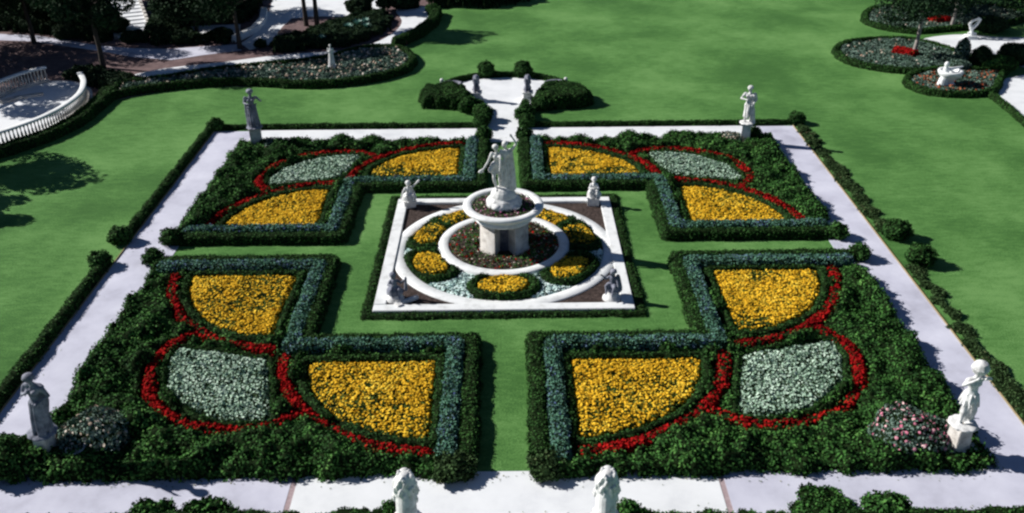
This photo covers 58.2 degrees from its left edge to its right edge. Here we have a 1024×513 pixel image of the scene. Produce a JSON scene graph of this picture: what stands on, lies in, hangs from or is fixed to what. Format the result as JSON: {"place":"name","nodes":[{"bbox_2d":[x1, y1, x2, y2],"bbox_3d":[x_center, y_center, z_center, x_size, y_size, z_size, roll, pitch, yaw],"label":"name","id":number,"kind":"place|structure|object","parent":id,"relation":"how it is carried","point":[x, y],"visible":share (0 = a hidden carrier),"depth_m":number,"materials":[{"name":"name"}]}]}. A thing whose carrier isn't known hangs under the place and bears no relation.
{"place":"outdoors","nodes":[
{"label":"outdoors","id":0,"kind":"place"},
{"bbox_2d":[0,81,91,142],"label":"court floor","id":1,"kind":"structure","parent":0,"point":[57,93],"depth_m":50.66,"materials":[{"name":"stone"}]},
{"bbox_2d":[0,66,49,97],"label":"balustrade","id":2,"kind":"object","parent":1,"relation":"on","point":[20,87],"visible":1,"depth_m":52.90,"materials":[{"name":"white stone"}]},
{"bbox_2d":[0,72,89,141],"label":"balustrade","id":3,"kind":"object","parent":1,"relation":"on","point":[82,94],"visible":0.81,"depth_m":47.44,"materials":[{"name":"white stone"}]},
{"bbox_2d":[0,34,240,59],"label":"terrace path","id":4,"kind":"structure","parent":0,"point":[173,53],"depth_m":59.88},
{"bbox_2d":[0,131,249,476],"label":"path","id":5,"kind":"structure","parent":0,"point":[76,339],"depth_m":32.95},
{"bbox_2d":[0,475,292,512],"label":"front path","id":6,"kind":"structure","parent":0,"point":[95,496],"depth_m":23.91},
{"bbox_2d":[0,0,432,99],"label":"terrace ground","id":7,"kind":"structure","parent":0,"point":[21,56],"depth_m":58.89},
{"bbox_2d":[0,3,118,42],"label":"undergrowth","id":8,"kind":"object","parent":7,"relation":"on","point":[46,23],"visible":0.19,"depth_m":63.23,"materials":[{"name":"green plant"}]},
{"bbox_2d":[27,0,135,67],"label":"garden tree","id":9,"kind":"object","parent":7,"relation":"on","point":[102,16],"visible":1,"depth_m":54.27,"materials":[{"name":"green plant"}]},
{"bbox_2d":[62,63,142,89],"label":"undergrowth","id":10,"kind":"object","parent":7,"relation":"on","point":[99,75],"visible":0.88,"depth_m":54.04,"materials":[{"name":"green plant"}]},
{"bbox_2d":[145,0,226,32],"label":"garden tree","id":11,"kind":"object","parent":7,"relation":"on","point":[174,10],"visible":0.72,"depth_m":59.50,"materials":[{"name":"green plant"}]},
{"bbox_2d":[141,0,262,45],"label":"undergrowth","id":12,"kind":"object","parent":7,"relation":"on","point":[164,32],"visible":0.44,"depth_m":61.30,"materials":[{"name":"green plant"}]},
{"bbox_2d":[186,0,275,48],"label":"garden tree","id":13,"kind":"object","parent":7,"relation":"on","point":[231,5],"visible":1,"depth_m":57.74,"materials":[{"name":"green plant"}]},
{"bbox_2d":[107,43,417,99],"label":"border hedge","id":14,"kind":"object","parent":7,"relation":"on","point":[406,67],"visible":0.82,"depth_m":53.07,"materials":[{"name":"green plant"}]},
{"bbox_2d":[119,46,408,91],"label":"rose bed","id":15,"kind":"object","parent":7,"relation":"on","point":[362,61],"visible":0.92,"depth_m":54.86,"materials":[{"name":"multicoloured plant"}]},
{"bbox_2d":[135,6,428,76],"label":"terrace walk","id":16,"kind":"structure","parent":7,"relation":"on","point":[412,18],"depth_m":58.65,"materials":[{"name":"concrete"}]},
{"bbox_2d":[242,0,378,49],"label":"terrace court","id":17,"kind":"object","parent":7,"relation":"on","point":[281,14],"visible":0.51,"depth_m":68.07,"materials":[{"name":"concrete"}]},
{"bbox_2d":[269,8,394,53],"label":"hedge mass","id":18,"kind":"object","parent":7,"relation":"on","point":[336,32],"visible":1,"depth_m":61.25,"materials":[{"name":"green plant"}]},
{"bbox_2d":[248,128,477,140],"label":"back path","id":19,"kind":"structure","parent":0,"point":[395,134],"depth_m":46.45,"materials":[{"name":"concrete"}]},
{"bbox_2d":[392,467,421,512],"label":"beast statue","id":20,"kind":"object","parent":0,"point":[406,491],"visible":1,"depth_m":21.24,"materials":[{"name":"beige stone"}]},
{"bbox_2d":[386,203,620,304],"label":"soil","id":21,"kind":"structure","parent":0,"point":[596,292],"depth_m":37.11,"materials":[{"name":"brown soil"}]},
{"bbox_2d":[403,245,461,283],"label":"petal hedge","id":22,"kind":"object","parent":21,"relation":"on","point":[426,278],"visible":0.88,"depth_m":33.71,"materials":[{"name":"green plant"}]},
{"bbox_2d":[372,197,634,312],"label":"square kerb","id":23,"kind":"structure","parent":21,"relation":"on","point":[609,238],"depth_m":33.35,"materials":[{"name":"white stone"}]},
{"bbox_2d":[448,221,558,269],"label":"bedding plants","id":24,"kind":"object","parent":21,"relation":"on","point":[463,243],"visible":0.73,"depth_m":35.08,"materials":[{"name":"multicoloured plant"}]},
{"bbox_2d":[404,248,602,298],"bbox_3d":[-0.289,0.568,33.891,7.720,0.295,3.983,-1,29,0],"label":"flower bed","id":25,"kind":"object","parent":21,"relation":"on","point":[457,286],"visible":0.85,"depth_m":32.87,"materials":[{"name":"plant"}]},
{"bbox_2d":[477,274,529,292],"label":"flower bed","id":26,"kind":"object","parent":21,"relation":"on","point":[499,283],"visible":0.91,"depth_m":32.75,"materials":[{"name":"yellow plant"}]},
{"bbox_2d":[438,188,569,275],"bbox_3d":[-0.323,-1.205,35.297,5.100,1.870,5.100,-1,29,0],"label":"fountain","id":27,"kind":"object","parent":21,"relation":"on","point":[510,234],"visible":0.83,"depth_m":34.74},
{"bbox_2d":[478,134,521,211],"bbox_3d":[-0.435,-3.086,34.215,1.622,3.110,1.398,-1,29,0],"label":"statue group","id":28,"kind":"object","parent":27,"relation":"on","point":[503,196],"visible":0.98,"depth_m":34.21,"materials":[{"name":"stone"}]},
{"bbox_2d":[471,192,534,217],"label":"bedding plants","id":29,"kind":"object","parent":27,"relation":"in","point":[479,205],"visible":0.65,"depth_m":34.53,"materials":[{"name":"green plant"}]},
{"bbox_2d":[466,271,542,300],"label":"petal hedge","id":30,"kind":"object","parent":21,"relation":"on","point":[535,287],"visible":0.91,"depth_m":32.33,"materials":[{"name":"green plant"}]},
{"bbox_2d":[539,249,600,286],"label":"petal hedge","id":31,"kind":"object","parent":21,"relation":"on","point":[572,280],"visible":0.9,"depth_m":33.40,"materials":[{"name":"green plant"}]},
{"bbox_2d":[463,78,544,127],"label":"bay paving","id":32,"kind":"structure","parent":0,"point":[501,97],"depth_m":51.39,"materials":[{"name":"concrete"}]},
{"bbox_2d":[289,470,727,512],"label":"front path","id":33,"kind":"structure","parent":0,"point":[517,492],"depth_m":23.80,"materials":[{"name":"concrete"}]},
{"bbox_2d":[0,0,1023,476],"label":"lawn","id":34,"kind":"structure","parent":0,"point":[944,176],"depth_m":44.73,"materials":[{"name":"green plant"}]},
{"bbox_2d":[0,432,33,480],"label":"round bush","id":35,"kind":"object","parent":34,"relation":"on","point":[12,446],"visible":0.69,"depth_m":24.43,"materials":[{"name":"green plant"}]},
{"bbox_2d":[20,372,57,451],"bbox_3d":[-12.484,4.264,24.374,0.903,2.982,0.770,3,29,7],"label":"garden statue","id":36,"kind":"object","parent":34,"relation":"on","point":[42,431],"visible":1,"depth_m":24.16,"materials":[{"name":"beige stone"}]},
{"bbox_2d":[0,263,107,409],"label":"boundary hedge","id":37,"kind":"object","parent":34,"relation":"on","point":[29,359],"visible":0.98,"depth_m":30.18,"materials":[{"name":"green plant"}]},
{"bbox_2d":[0,86,113,158],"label":"boundary hedge","id":38,"kind":"object","parent":34,"relation":"on","point":[94,106],"visible":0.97,"depth_m":46.59,"materials":[{"name":"green plant"}]},
{"bbox_2d":[55,404,130,452],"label":"rose bush","id":39,"kind":"object","parent":34,"relation":"on","point":[98,427],"visible":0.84,"depth_m":25.15,"materials":[{"name":"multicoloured plant"}]},
{"bbox_2d":[126,126,214,233],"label":"boundary hedge","id":40,"kind":"object","parent":34,"relation":"on","point":[137,220],"visible":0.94,"depth_m":40.84,"materials":[{"name":"green plant"}]},
{"bbox_2d":[179,494,239,512],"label":"round bush","id":41,"kind":"object","parent":34,"relation":"on","point":[209,504],"visible":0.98,"depth_m":22.84,"materials":[{"name":"green plant"}]},
{"bbox_2d":[167,347,270,421],"bbox_3d":[-8.832,3.872,27.866,4.029,0.440,3.980,-1,29,0],"label":"flower bed","id":42,"kind":"object","parent":34,"relation":"on","point":[221,386],"visible":0.91,"depth_m":27.73,"materials":[{"name":"plant"}]},
{"bbox_2d":[158,342,279,428],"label":"border hedge","id":43,"kind":"object","parent":34,"relation":"on","point":[194,415],"visible":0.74,"depth_m":27.91,"materials":[{"name":"green plant"}]},
{"bbox_2d":[140,331,300,435],"bbox_3d":[-9.281,4.067,27.503,6.612,0.469,3.178,25,38,38],"label":"flower ribbon","id":44,"kind":"object","parent":34,"relation":"on","point":[150,388],"visible":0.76,"depth_m":26.68,"materials":[{"name":"red plant"}]},
{"bbox_2d":[165,272,277,357],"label":"flower ribbon","id":45,"kind":"object","parent":34,"relation":"on","point":[180,314],"visible":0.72,"depth_m":30.51,"materials":[{"name":"red plant"}]},
{"bbox_2d":[2,256,462,485],"bbox_3d":[-7.388,2.870,29.229,12.291,0.874,11.866,-1,29,0],"label":"ground cover","id":46,"kind":"object","parent":34,"relation":"on","point":[109,373],"visible":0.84,"depth_m":25.20,"materials":[{"name":"green plant"}]},
{"bbox_2d":[189,274,296,335],"bbox_3d":[-9.708,1.719,31.823,4.010,0.398,4.175,-1,29,0],"label":"flower bed","id":47,"kind":"object","parent":34,"relation":"on","point":[249,304],"visible":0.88,"depth_m":31.96,"materials":[{"name":"yellow plant"}]},
{"bbox_2d":[180,268,307,343],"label":"border hedge","id":48,"kind":"object","parent":34,"relation":"on","point":[191,310],"visible":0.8,"depth_m":32.28,"materials":[{"name":"green plant"}]},
{"bbox_2d":[214,184,336,225],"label":"border hedge","id":49,"kind":"object","parent":34,"relation":"on","point":[257,200],"visible":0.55,"depth_m":39.03,"materials":[{"name":"green plant"}]},
{"bbox_2d":[225,189,328,224],"bbox_3d":[-9.762,-1.973,38.547,3.987,0.405,3.758,-1,29,0],"label":"flower bed","id":50,"kind":"object","parent":34,"relation":"on","point":[304,207],"visible":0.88,"depth_m":38.18,"materials":[{"name":"yellow plant"}]},
{"bbox_2d":[156,257,464,459],"bbox_3d":[-5.902,2.205,30.613,16.068,0.669,4.785,24,37,37],"label":"flower ribbon","id":51,"kind":"object","parent":34,"relation":"on","point":[448,428],"visible":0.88,"depth_m":29.26,"materials":[{"name":"green plant"}]},
{"bbox_2d":[268,154,359,184],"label":"flower bed","id":52,"kind":"object","parent":34,"relation":"on","point":[332,166],"visible":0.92,"depth_m":41.91,"materials":[{"name":"plant"}]},
{"bbox_2d":[156,253,483,472],"bbox_3d":[-5.641,2.118,30.887,17.093,0.539,5.157,24,37,37],"label":"clipped hedge","id":53,"kind":"object","parent":34,"relation":"on","point":[469,434],"visible":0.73,"depth_m":29.68,"materials":[{"name":"green plant"}]},
{"bbox_2d":[176,132,476,231],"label":"ground cover","id":54,"kind":"object","parent":34,"relation":"on","point":[246,164],"visible":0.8,"depth_m":42.62,"materials":[{"name":"green plant"}]},
{"bbox_2d":[182,135,478,232],"bbox_3d":[-6.151,-2.624,39.429,15.304,0.663,4.492,-23,36,-35],"label":"flower ribbon","id":55,"kind":"object","parent":34,"relation":"on","point":[345,187],"visible":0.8,"depth_m":38.19,"materials":[{"name":"green plant"}]},
{"bbox_2d":[175,136,490,246],"bbox_3d":[-5.865,-2.475,39.250,16.228,0.537,4.843,-23,36,-35],"label":"clipped hedge","id":56,"kind":"object","parent":34,"relation":"on","point":[341,235],"visible":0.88,"depth_m":36.78,"materials":[{"name":"green plant"}]},
{"bbox_2d":[221,121,475,130],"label":"boundary hedge","id":57,"kind":"object","parent":34,"relation":"on","point":[361,125],"visible":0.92,"depth_m":46.97,"materials":[{"name":"green plant"}]},
{"bbox_2d":[276,353,433,456],"bbox_3d":[-5.151,4.527,26.563,7.116,0.480,1.833,24,37,38],"label":"flower ribbon","id":58,"kind":"object","parent":34,"relation":"on","point":[301,407],"visible":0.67,"depth_m":26.06,"materials":[{"name":"red plant"}]},
{"bbox_2d":[307,360,435,437],"bbox_3d":[-4.290,4.231,27.160,4.110,0.401,3.975,-1,29,0],"label":"flower bed","id":59,"kind":"object","parent":34,"relation":"on","point":[395,398],"visible":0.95,"depth_m":27.27,"materials":[{"name":"yellow plant"}]},
{"bbox_2d":[296,352,446,447],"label":"border hedge","id":60,"kind":"object","parent":34,"relation":"on","point":[313,402],"visible":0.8,"depth_m":27.38,"materials":[{"name":"green plant"}]},
{"bbox_2d":[361,143,465,177],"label":"border hedge","id":61,"kind":"object","parent":34,"relation":"on","point":[369,169],"visible":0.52,"depth_m":43.13,"materials":[{"name":"green plant"}]},
{"bbox_2d":[371,148,460,176],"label":"flower bed","id":62,"kind":"object","parent":34,"relation":"on","point":[441,162],"visible":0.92,"depth_m":42.30,"materials":[{"name":"yellow plant"}]},
{"bbox_2d":[391,5,442,45],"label":"boundary hedge","id":63,"kind":"object","parent":34,"relation":"on","point":[420,30],"visible":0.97,"depth_m":62.03,"materials":[{"name":"green plant"}]},
{"bbox_2d":[418,80,473,110],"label":"hedge mass","id":64,"kind":"object","parent":34,"relation":"on","point":[445,95],"visible":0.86,"depth_m":49.58,"materials":[{"name":"green plant"}]},
{"bbox_2d":[430,448,478,483],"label":"round bush","id":65,"kind":"object","parent":34,"relation":"on","point":[450,469],"visible":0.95,"depth_m":24.20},
{"bbox_2d":[359,193,648,320],"bbox_3d":[-0.307,-0.297,35.443,10.028,0.282,10.058,-1,29,0],"label":"clipped hedge","id":66,"kind":"object","parent":34,"relation":"on","point":[367,313],"visible":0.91,"depth_m":31.92,"materials":[{"name":"green plant"}]},
{"bbox_2d":[526,447,568,483],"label":"round bush","id":67,"kind":"object","parent":34,"relation":"on","point":[547,470],"visible":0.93,"depth_m":24.23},
{"bbox_2d":[534,79,594,110],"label":"hedge mass","id":68,"kind":"object","parent":34,"relation":"on","point":[564,94],"visible":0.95,"depth_m":49.51,"materials":[{"name":"green plant"}]},
{"bbox_2d":[548,147,638,174],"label":"flower bed","id":69,"kind":"object","parent":34,"relation":"on","point":[567,161],"visible":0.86,"depth_m":42.35,"materials":[{"name":"yellow plant"}]},
{"bbox_2d":[542,143,646,174],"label":"border hedge","id":70,"kind":"object","parent":34,"relation":"on","point":[640,167],"visible":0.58,"depth_m":43.15,"materials":[{"name":"green plant"}]},
{"bbox_2d":[570,357,701,437],"bbox_3d":[3.869,4.139,27.193,4.295,0.402,3.968,-1,29,0],"label":"flower bed","id":71,"kind":"object","parent":34,"relation":"on","point":[612,397],"visible":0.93,"depth_m":27.28,"materials":[{"name":"yellow plant"}]},
{"bbox_2d":[561,349,714,449],"bbox_3d":[3.846,4.107,27.188,4.951,0.449,4.670,-1,29,0],"label":"border hedge","id":72,"kind":"object","parent":34,"relation":"on","point":[698,395],"visible":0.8,"depth_m":27.42,"materials":[{"name":"green plant"}]},
{"bbox_2d":[573,349,732,457],"bbox_3d":[4.704,4.432,26.585,7.191,0.467,1.799,-25,37,-37],"label":"flower ribbon","id":73,"kind":"object","parent":34,"relation":"on","point":[723,365],"visible":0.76,"depth_m":26.05,"materials":[{"name":"red plant"}]},
{"bbox_2d":[531,118,792,127],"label":"boundary hedge","id":74,"kind":"object","parent":34,"relation":"on","point":[681,122],"visible":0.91,"depth_m":47.02,"materials":[{"name":"green plant"}]},
{"bbox_2d":[517,136,834,241],"bbox_3d":[5.244,-2.576,39.250,16.351,0.548,4.836,22,36,35],"label":"clipped hedge","id":75,"kind":"object","parent":34,"relation":"on","point":[667,231],"visible":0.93,"depth_m":36.98,"materials":[{"name":"green plant"}]},
{"bbox_2d":[529,134,828,227],"bbox_3d":[5.517,-2.757,39.481,15.326,0.654,4.535,22,36,35],"label":"flower ribbon","id":76,"kind":"object","parent":34,"relation":"on","point":[673,214],"visible":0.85,"depth_m":38.52,"materials":[{"name":"green plant"}]},
{"bbox_2d":[537,129,830,225],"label":"ground cover","id":77,"kind":"object","parent":34,"relation":"on","point":[774,171],"visible":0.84,"depth_m":42.69,"materials":[{"name":"green plant"}]},
{"bbox_2d":[524,247,854,471],"bbox_3d":[5.108,1.997,30.923,17.187,0.544,5.176,-26,37,-38],"label":"clipped hedge","id":78,"kind":"object","parent":34,"relation":"on","point":[537,437],"visible":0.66,"depth_m":29.73,"materials":[{"name":"green plant"}]},
{"bbox_2d":[648,151,741,179],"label":"flower bed","id":79,"kind":"object","parent":34,"relation":"on","point":[686,164],"visible":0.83,"depth_m":41.95,"materials":[{"name":"plant"}]},
{"bbox_2d":[542,252,854,461],"bbox_3d":[5.421,2.102,30.631,16.157,0.659,4.747,-26,37,-38],"label":"flower ribbon","id":80,"kind":"object","parent":34,"relation":"on","point":[554,346],"visible":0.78,"depth_m":29.28,"materials":[{"name":"green plant"}]},
{"bbox_2d":[680,186,785,220],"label":"flower bed","id":81,"kind":"object","parent":34,"relation":"on","point":[704,203],"visible":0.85,"depth_m":38.22,"materials":[{"name":"yellow plant"}]},
{"bbox_2d":[673,181,794,220],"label":"border hedge","id":82,"kind":"object","parent":34,"relation":"on","point":[786,215],"visible":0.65,"depth_m":39.08,"materials":[{"name":"green plant"}]},
{"bbox_2d":[702,263,829,338],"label":"border hedge","id":83,"kind":"object","parent":34,"relation":"on","point":[820,270],"visible":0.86,"depth_m":32.32,"materials":[{"name":"green plant"}]},
{"bbox_2d":[713,269,820,330],"bbox_3d":[9.197,1.512,31.902,4.015,0.404,4.220,-1,29,0],"label":"flower bed","id":84,"kind":"object","parent":34,"relation":"on","point":[759,299],"visible":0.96,"depth_m":32.00,"materials":[{"name":"yellow plant"}]},
{"bbox_2d":[545,252,998,481],"bbox_3d":[6.948,2.740,29.253,12.307,0.840,11.896,-1,29,0],"label":"ground cover","id":85,"kind":"object","parent":34,"relation":"on","point":[871,327],"visible":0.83,"depth_m":25.40,"materials":[{"name":"green plant"}]},
{"bbox_2d":[708,325,868,430],"bbox_3d":[8.900,3.873,27.540,3.162,0.466,6.677,25,38,38],"label":"flower ribbon","id":86,"kind":"object","parent":34,"relation":"on","point":[859,369],"visible":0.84,"depth_m":26.52,"materials":[{"name":"red plant"}]},
{"bbox_2d":[734,265,843,347],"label":"flower ribbon","id":87,"kind":"object","parent":34,"relation":"on","point":[819,317],"visible":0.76,"depth_m":30.47,"materials":[{"name":"red plant"}]},
{"bbox_2d":[738,340,842,415],"bbox_3d":[8.400,3.693,27.920,4.016,0.423,4.018,-1,29,0],"label":"flower bed","id":88,"kind":"object","parent":34,"relation":"on","point":[782,381],"visible":0.93,"depth_m":27.77,"materials":[{"name":"plant"}]},
{"bbox_2d":[730,334,851,421],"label":"border hedge","id":89,"kind":"object","parent":34,"relation":"on","point":[846,365],"visible":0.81,"depth_m":28.09,"materials":[{"name":"green plant"}]},
{"bbox_2d":[787,482,860,512],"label":"round bush","id":90,"kind":"object","parent":34,"relation":"on","point":[810,496],"visible":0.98,"depth_m":23.00,"materials":[{"name":"green plant"}]},
{"bbox_2d":[642,504,1023,512],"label":"boundary hedge","id":91,"kind":"object","parent":34,"relation":"on","point":[1003,509],"visible":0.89,"depth_m":22.57,"materials":[{"name":"green plant"}]},
{"bbox_2d":[792,123,886,234],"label":"boundary hedge","id":92,"kind":"object","parent":34,"relation":"on","point":[844,180],"visible":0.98,"depth_m":40.89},
{"bbox_2d":[859,489,912,512],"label":"round bush","id":93,"kind":"object","parent":34,"relation":"on","point":[889,502],"visible":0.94,"depth_m":22.72,"materials":[{"name":"green plant"}]},
{"bbox_2d":[840,37,954,67],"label":"island bed","id":94,"kind":"object","parent":34,"relation":"on","point":[877,51],"visible":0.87,"depth_m":57.08,"materials":[{"name":"green plant"}]},
{"bbox_2d":[831,35,969,73],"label":"border hedge","id":95,"kind":"object","parent":34,"relation":"on","point":[839,55],"visible":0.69,"depth_m":56.30,"materials":[{"name":"green plant"}]},
{"bbox_2d":[867,398,952,454],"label":"rose bush","id":96,"kind":"object","parent":34,"relation":"on","point":[907,427],"visible":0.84,"depth_m":24.90,"materials":[{"name":"pink plant"}]},
{"bbox_2d":[873,0,986,49],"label":"garden tree","id":97,"kind":"object","parent":34,"relation":"on","point":[922,8],"visible":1,"depth_m":54.49,"materials":[{"name":"green plant"}]},
{"bbox_2d":[860,2,1023,34],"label":"border hedge","id":98,"kind":"object","parent":34,"relation":"on","point":[864,19],"visible":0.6,"depth_m":62.59,"materials":[{"name":"green plant"}]},
{"bbox_2d":[868,3,1023,27],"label":"island bed","id":99,"kind":"object","parent":34,"relation":"on","point":[978,10],"visible":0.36,"depth_m":65.06,"materials":[{"name":"green plant"}]},
{"bbox_2d":[901,65,1007,98],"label":"border hedge","id":100,"kind":"object","parent":34,"relation":"on","point":[908,83],"visible":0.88,"depth_m":51.14,"materials":[{"name":"green plant"}]},
{"bbox_2d":[911,69,998,90],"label":"island bed","id":101,"kind":"object","parent":34,"relation":"on","point":[970,79],"visible":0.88,"depth_m":52.47,"materials":[{"name":"multicoloured plant"}]},
{"bbox_2d":[905,263,1023,421],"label":"boundary hedge","id":102,"kind":"object","parent":34,"relation":"on","point":[1005,383],"visible":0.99,"depth_m":29.41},
{"bbox_2d":[946,360,992,453],"bbox_3d":[12.031,4.023,24.303,0.989,3.090,0.753,-8,30,-13],"label":"garden statue","id":103,"kind":"object","parent":34,"relation":"on","point":[964,426],"visible":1,"depth_m":24.24,"materials":[{"name":"beige stone"}]},
{"bbox_2d":[925,34,1023,66],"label":"court","id":104,"kind":"object","parent":34,"relation":"on","point":[994,44],"visible":0.34,"depth_m":60.23,"materials":[{"name":"concrete"}]},
{"bbox_2d":[999,75,1023,115],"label":"walk","id":105,"kind":"structure","parent":34,"relation":"on","point":[1012,91],"depth_m":51.17,"materials":[{"name":"concrete"}]},
{"bbox_2d":[591,465,620,512],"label":"beast statue","id":106,"kind":"object","parent":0,"point":[606,491],"visible":1,"depth_m":21.26,"materials":[{"name":"beige stone"}]},
{"bbox_2d":[490,126,752,141],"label":"back path","id":107,"kind":"structure","parent":0,"point":[501,134],"depth_m":46.50,"materials":[{"name":"concrete"}]},
{"bbox_2d":[723,466,1023,512],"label":"front path","id":108,"kind":"structure","parent":0,"point":[1000,486],"depth_m":23.94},
{"bbox_2d":[753,126,1023,465],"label":"path","id":109,"kind":"structure","parent":0,"point":[999,424],"depth_m":31.43,"materials":[{"name":"concrete"}]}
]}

